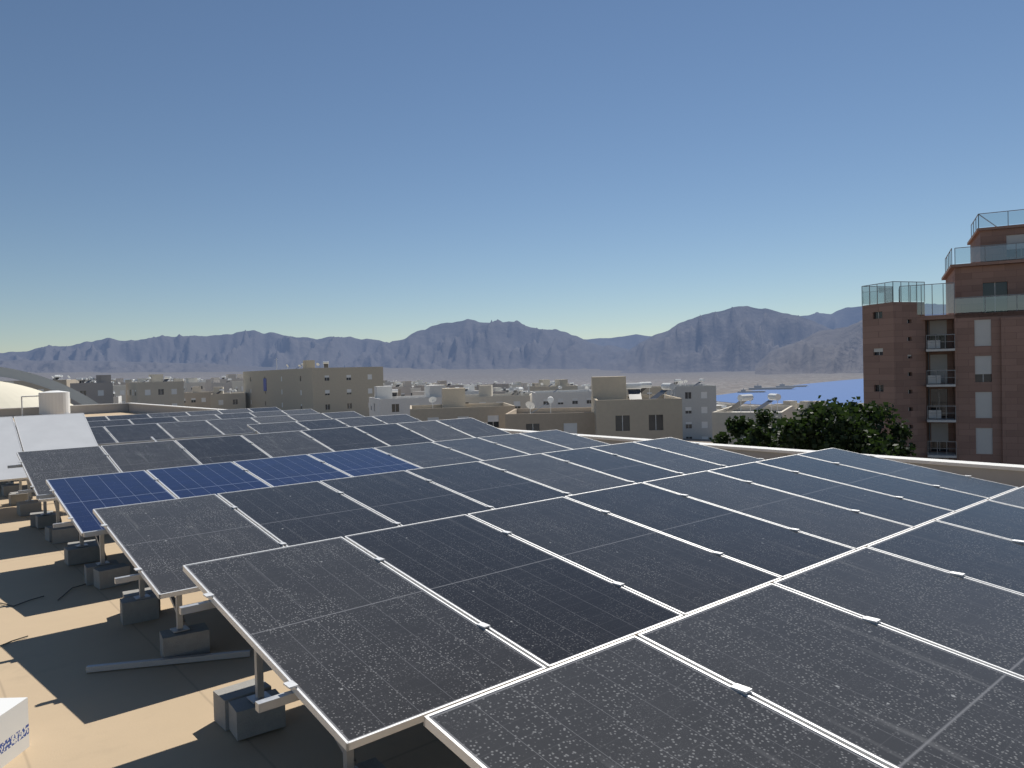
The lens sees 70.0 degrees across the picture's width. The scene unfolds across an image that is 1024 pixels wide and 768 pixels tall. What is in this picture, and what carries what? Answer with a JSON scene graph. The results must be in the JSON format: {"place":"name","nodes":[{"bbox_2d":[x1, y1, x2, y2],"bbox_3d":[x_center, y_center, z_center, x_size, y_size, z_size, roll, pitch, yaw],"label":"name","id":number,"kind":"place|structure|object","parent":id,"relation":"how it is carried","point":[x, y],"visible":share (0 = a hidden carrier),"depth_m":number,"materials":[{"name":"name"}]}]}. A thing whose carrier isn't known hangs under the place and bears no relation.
{"place":"outdoors","nodes":[
{"label":"outdoors","id":0,"kind":"place"},
{"bbox_2d":[0,381,72,407],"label":"dome","id":1,"kind":"structure","parent":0,"point":[11,394],"depth_m":65.12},
{"bbox_2d":[38,389,205,401],"bbox_3d":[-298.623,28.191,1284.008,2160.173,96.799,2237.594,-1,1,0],"label":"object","id":2,"kind":"structure","parent":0,"point":[202,399],"depth_m":238.94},
{"bbox_2d":[39,413,249,672],"bbox_3d":[-16.022,2.030,26.513,7.456,0.180,49.766,-2,1,-40],"label":"metal beam","id":3,"kind":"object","parent":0,"point":[165,661],"visible":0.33,"depth_m":5.62,"materials":[{"name":"grey metal"}]},
{"bbox_2d":[0,359,302,372],"bbox_3d":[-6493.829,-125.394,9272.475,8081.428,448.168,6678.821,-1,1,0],"label":"foothills","id":4,"kind":"structure","parent":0,"point":[56,366],"depth_m":10454.68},
{"bbox_2d":[113,386,242,402],"bbox_3d":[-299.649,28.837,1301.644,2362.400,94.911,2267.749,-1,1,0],"label":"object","id":5,"kind":"structure","parent":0,"point":[122,392],"depth_m":232.47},
{"bbox_2d":[0,330,405,367],"bbox_3d":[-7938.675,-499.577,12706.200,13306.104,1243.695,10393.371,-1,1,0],"label":"mountain range","id":6,"kind":"structure","parent":0,"point":[251,348],"depth_m":14849.21,"materials":[{"name":"grey stone"}]},
{"bbox_2d":[0,412,470,767],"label":"roof deck","id":7,"kind":"structure","parent":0,"point":[161,716],"depth_m":5.27,"materials":[{"name":"beige concrete"}]},
{"bbox_2d":[0,697,29,767],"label":"carton","id":8,"kind":"object","parent":7,"relation":"on","point":[14,731],"visible":1,"depth_m":4.31,"materials":[{"name":"white cardboard"}]},
{"bbox_2d":[0,584,85,645],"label":"deck cables","id":9,"kind":"object","parent":7,"relation":"on","point":[29,600],"visible":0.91,"depth_m":7.27,"materials":[{"name":"black plastic"}]},
{"bbox_2d":[0,481,385,767],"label":"concrete ballast blocks","id":10,"kind":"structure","parent":7,"relation":"on","point":[238,715],"depth_m":6.57,"materials":[{"name":"grey concrete"}]},
{"bbox_2d":[6,420,420,767],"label":"panel support frame","id":11,"kind":"object","parent":10,"relation":"on","point":[261,699],"visible":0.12,"depth_m":5.64,"materials":[{"name":"silver metal"}]},
{"bbox_2d":[0,407,1023,767],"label":"solar panel frames","id":12,"kind":"structure","parent":11,"relation":"on","point":[456,747],"depth_m":4.68,"materials":[{"name":"silver metal"}]},
{"bbox_2d":[0,413,96,479],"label":"pale collectors","id":13,"kind":"object","parent":12,"relation":"on","point":[48,432],"visible":0.57,"depth_m":13.22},
{"bbox_2d":[47,448,418,532],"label":"blue solar panels","id":14,"kind":"object","parent":12,"relation":"on","point":[81,498],"visible":0.65,"depth_m":9.64,"materials":[{"name":"blue glass"}]},
{"bbox_2d":[14,412,1023,767],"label":"solar panels","id":15,"kind":"object","parent":12,"relation":"on","point":[352,642],"visible":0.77,"depth_m":4.30,"materials":[{"name":"black glass"}]},
{"bbox_2d":[175,407,1023,525],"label":"solar panels","id":16,"kind":"object","parent":12,"relation":"on","point":[903,511],"visible":0.75,"depth_m":10.19,"materials":[{"name":"blue glass"}]},
{"bbox_2d":[78,380,494,385],"bbox_3d":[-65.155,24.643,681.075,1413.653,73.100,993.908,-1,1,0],"label":"buildings","id":17,"kind":"structure","parent":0,"point":[82,381],"depth_m":185.24,"materials":[{"name":"grey"}]},
{"bbox_2d":[98,387,505,395],"bbox_3d":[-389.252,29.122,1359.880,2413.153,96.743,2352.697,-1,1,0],"label":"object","id":18,"kind":"structure","parent":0,"point":[100,392],"depth_m":185.25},
{"bbox_2d":[90,377,722,408],"bbox_3d":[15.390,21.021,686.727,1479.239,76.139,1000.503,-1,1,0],"label":"buildings","id":19,"kind":"structure","parent":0,"point":[165,380],"depth_m":209.73,"materials":[{"name":"grey"}]},
{"bbox_2d":[0,367,862,442],"bbox_3d":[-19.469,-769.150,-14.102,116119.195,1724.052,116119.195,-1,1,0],"label":"terrain","id":20,"kind":"structure","parent":0,"point":[726,382],"depth_m":6945.48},
{"bbox_2d":[84,381,237,403],"bbox_3d":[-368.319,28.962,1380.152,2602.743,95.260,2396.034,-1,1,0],"label":"windows","id":21,"kind":"structure","parent":20,"relation":"on","point":[160,391],"depth_m":184.23,"materials":[{"name":"black glass"}]},
{"bbox_2d":[4,379,580,407],"bbox_3d":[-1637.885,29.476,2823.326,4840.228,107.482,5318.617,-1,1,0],"label":"buildings","id":22,"kind":"structure","parent":20,"relation":"on","point":[197,393],"depth_m":238.68,"materials":[{"name":"beige concrete"}]},
{"bbox_2d":[243,360,383,416],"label":"beige block walls","id":23,"kind":"structure","parent":20,"relation":"on","point":[312,384],"depth_m":170.85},
{"bbox_2d":[263,378,266,390],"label":"block sign","id":24,"kind":"object","parent":23,"relation":"attached to","point":[264,385],"visible":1,"depth_m":198.04,"materials":[{"name":"blue"}]},
{"bbox_2d":[276,358,328,368],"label":"rooftop equipment","id":25,"kind":"object","parent":23,"relation":"on","point":[325,362],"visible":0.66,"depth_m":190.18,"materials":[{"name":"white paint"}]},
{"bbox_2d":[250,374,371,409],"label":"windows","id":26,"kind":"structure","parent":23,"relation":"attached to","point":[349,390],"depth_m":171.31,"materials":[{"name":"black glass"}]},
{"bbox_2d":[124,374,529,395],"bbox_3d":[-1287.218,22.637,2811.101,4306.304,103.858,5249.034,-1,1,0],"label":"buildings","id":27,"kind":"structure","parent":20,"relation":"on","point":[211,383],"depth_m":274.38,"materials":[{"name":"beige concrete"}]},
{"bbox_2d":[70,375,590,404],"bbox_3d":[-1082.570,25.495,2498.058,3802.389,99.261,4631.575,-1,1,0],"label":"buildings","id":28,"kind":"structure","parent":20,"relation":"on","point":[104,383],"depth_m":185.95,"materials":[{"name":"beige concrete"}]},
{"bbox_2d":[113,378,589,402],"bbox_3d":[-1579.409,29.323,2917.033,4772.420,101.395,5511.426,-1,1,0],"label":"buildings","id":29,"kind":"structure","parent":20,"relation":"on","point":[469,391],"depth_m":245.17,"materials":[{"name":"white concrete"}]},
{"bbox_2d":[52,375,726,409],"bbox_3d":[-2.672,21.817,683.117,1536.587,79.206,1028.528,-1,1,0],"label":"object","id":30,"kind":"object","parent":20,"relation":"on","point":[169,377],"visible":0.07,"depth_m":238.84,"materials":[{"name":"white paint"}]},
{"bbox_2d":[6,377,863,412],"bbox_3d":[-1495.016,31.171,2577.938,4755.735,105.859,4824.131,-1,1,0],"label":"buildings","id":31,"kind":"structure","parent":20,"relation":"on","point":[189,383],"depth_m":288.25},
{"bbox_2d":[85,374,835,428],"bbox_3d":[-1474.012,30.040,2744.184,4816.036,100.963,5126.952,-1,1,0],"label":"buildings","id":32,"kind":"structure","parent":20,"relation":"on","point":[155,383],"depth_m":195.26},
{"bbox_2d":[90,381,835,431],"bbox_3d":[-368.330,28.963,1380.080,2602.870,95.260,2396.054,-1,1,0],"label":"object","id":33,"kind":"structure","parent":32,"relation":"attached to","point":[173,391],"depth_m":185.58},
{"bbox_2d":[369,385,591,415],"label":"buildings","id":34,"kind":"structure","parent":20,"relation":"on","point":[383,398],"depth_m":126.01,"materials":[{"name":"white paint"}]},
{"bbox_2d":[371,398,590,411],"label":"windows","id":35,"kind":"structure","parent":34,"relation":"in","point":[544,403],"depth_m":160.32,"materials":[{"name":"black glass"}]},
{"bbox_2d":[0,404,1023,486],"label":"roof parapet","id":36,"kind":"structure","parent":20,"relation":"on","point":[1012,478],"depth_m":14.07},
{"bbox_2d":[21,390,69,415],"bbox_3d":[-29.666,1.264,46.799,2.438,1.660,1.699,-2,1,-12],"label":"water tank","id":37,"kind":"object","parent":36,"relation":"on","point":[54,402],"visible":0.96,"depth_m":46.18,"materials":[{"name":"white plastic"}]},
{"bbox_2d":[0,403,1023,470],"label":"roof coping","id":38,"kind":"object","parent":36,"relation":"on","point":[1013,467],"visible":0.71,"depth_m":13.34,"materials":[{"name":"white concrete"}]},
{"bbox_2d":[410,376,682,439],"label":"buildings","id":39,"kind":"structure","parent":20,"relation":"on","point":[610,400],"depth_m":66.41,"materials":[{"name":"beige paint"}]},
{"bbox_2d":[427,392,655,430],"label":"beige house trim","id":40,"kind":"structure","parent":39,"relation":"attached to","point":[493,418],"depth_m":78.22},
{"bbox_2d":[488,394,662,430],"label":"windows","id":41,"kind":"structure","parent":39,"relation":"in","point":[656,424],"depth_m":61.66,"materials":[{"name":"black glass"}]},
{"bbox_2d":[392,379,780,413],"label":"house rooftop kit","id":42,"kind":"object","parent":39,"relation":"on","point":[667,386],"visible":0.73,"depth_m":66.73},
{"bbox_2d":[628,388,667,398],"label":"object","id":43,"kind":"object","parent":39,"relation":"on","point":[634,393],"visible":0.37,"depth_m":65.70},
{"bbox_2d":[505,407,594,434],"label":"sand house walls","id":44,"kind":"structure","parent":20,"relation":"on","point":[545,419],"depth_m":65.72,"materials":[{"name":"beige paint"}]},
{"bbox_2d":[526,424,539,430],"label":"window","id":45,"kind":"structure","parent":44,"relation":"in","point":[532,427],"depth_m":65.98,"materials":[{"name":"black glass"}]},
{"bbox_2d":[564,423,576,433],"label":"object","id":46,"kind":"structure","parent":44,"relation":"attached to","point":[570,428],"depth_m":65.52,"materials":[{"name":"white"}]},
{"bbox_2d":[465,385,792,444],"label":"buildings","id":47,"kind":"structure","parent":20,"relation":"on","point":[720,417],"depth_m":69.27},
{"bbox_2d":[479,401,745,438],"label":"cream house trim","id":48,"kind":"structure","parent":47,"relation":"attached to","point":[516,403],"depth_m":129.04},
{"bbox_2d":[511,390,772,410],"bbox_3d":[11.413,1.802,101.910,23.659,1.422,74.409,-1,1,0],"label":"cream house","id":49,"kind":"structure","parent":47,"relation":"on","point":[739,404],"depth_m":66.02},
{"bbox_2d":[525,411,780,413],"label":"house roofs","id":50,"kind":"structure","parent":47,"relation":"on","point":[732,411],"depth_m":69.76,"materials":[{"name":"grey concrete"}]},
{"bbox_2d":[666,384,716,439],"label":"grey house walls","id":51,"kind":"structure","parent":20,"relation":"on","point":[696,402],"depth_m":146.23,"materials":[{"name":"grey paint"}]},
{"bbox_2d":[685,392,691,438],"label":"windows","id":52,"kind":"structure","parent":51,"relation":"in","point":[687,395],"depth_m":146.49,"materials":[{"name":"black glass"}]},
{"bbox_2d":[672,392,707,438],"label":"grey house trim","id":53,"kind":"structure","parent":51,"relation":"attached to","point":[703,409],"depth_m":146.22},
{"bbox_2d":[862,224,1023,464],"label":"tower walls","id":54,"kind":"structure","parent":20,"relation":"on","point":[890,331],"depth_m":52.65,"materials":[{"name":"brown brick"}]},
{"bbox_2d":[862,209,1023,458],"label":"balcony railings","id":55,"kind":"object","parent":54,"relation":"attached to","point":[927,338],"visible":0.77,"depth_m":52.76,"materials":[{"name":"grey metal"}]},
{"bbox_2d":[862,287,891,304],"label":"tower glass screens","id":56,"kind":"object","parent":55,"relation":"attached to","point":[884,294],"visible":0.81,"depth_m":55.54,"materials":[{"name":"glass"}]},
{"bbox_2d":[874,234,1023,459],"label":"tower trim","id":57,"kind":"structure","parent":54,"relation":"attached to","point":[983,400],"depth_m":52.41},
{"bbox_2d":[874,248,1023,450],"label":"windows","id":58,"kind":"structure","parent":54,"relation":"in","point":[940,396],"depth_m":53.08,"materials":[{"name":"black glass"}]},
{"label":"hall","id":59,"kind":"object","parent":20,"relation":"on","visible":0},
{"bbox_2d":[0,367,97,404],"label":"hall arch","id":60,"kind":"structure","parent":59,"relation":"on","point":[76,396],"depth_m":70.33,"materials":[{"name":"grey metal"}]},
{"bbox_3d":[18.936,6.496,48.484,10.258,7.220,14.985,-1,1,0],"label":"tree trunk and branches","id":61,"kind":"object","parent":20,"relation":"on","visible":0},
{"bbox_2d":[709,395,916,456],"bbox_3d":[19.589,3.710,48.138,12.833,6.286,14.646,-1,1,40],"label":"tree","id":62,"kind":"object","parent":61,"relation":"attached to","point":[852,428],"visible":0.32,"depth_m":43.28,"materials":[{"name":"green plant"}]},
{"bbox_2d":[345,319,628,369],"bbox_3d":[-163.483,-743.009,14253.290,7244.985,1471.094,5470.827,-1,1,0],"label":"massif","id":63,"kind":"structure","parent":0,"point":[475,344],"depth_m":14569.75,"materials":[{"name":"grey stone"}]},
{"bbox_2d":[0,0,1023,352],"label":"sky","id":64,"kind":"structure","parent":0,"point":[389,171],"materials":[{"name":"blue"}]},
{"bbox_2d":[584,334,651,349],"bbox_3d":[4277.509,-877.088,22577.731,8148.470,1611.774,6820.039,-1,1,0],"label":"mountain","id":65,"kind":"structure","parent":0,"point":[629,342],"depth_m":25141.53,"materials":[{"name":"grey stone"}]},
{"bbox_2d":[600,306,830,372],"bbox_3d":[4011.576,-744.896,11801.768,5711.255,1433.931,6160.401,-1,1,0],"label":"massif","id":66,"kind":"structure","parent":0,"point":[740,338],"depth_m":12439.42,"materials":[{"name":"grey stone"}]},
{"bbox_2d":[716,379,863,406],"bbox_3d":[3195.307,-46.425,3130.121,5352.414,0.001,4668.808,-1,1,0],"label":"sea","id":67,"kind":"structure","parent":0,"point":[842,391],"depth_m":2214.43,"materials":[{"name":"blue liquid"}]},
{"bbox_2d":[738,384,807,392],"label":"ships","id":68,"kind":"object","parent":67,"relation":"on","point":[760,387],"visible":0.99,"depth_m":2635.56,"materials":[{"name":"grey"}]},
{"bbox_2d":[755,320,862,374],"bbox_3d":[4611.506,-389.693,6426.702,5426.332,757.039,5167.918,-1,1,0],"label":"spur","id":69,"kind":"structure","parent":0,"point":[836,350],"depth_m":7251.15,"materials":[{"name":"grey stone"}]},
{"bbox_2d":[798,303,945,328],"bbox_3d":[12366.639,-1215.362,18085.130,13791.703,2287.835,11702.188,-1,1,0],"label":"mountain","id":70,"kind":"structure","parent":0,"point":[846,317],"depth_m":22001.26,"materials":[{"name":"grey stone"}]}
]}

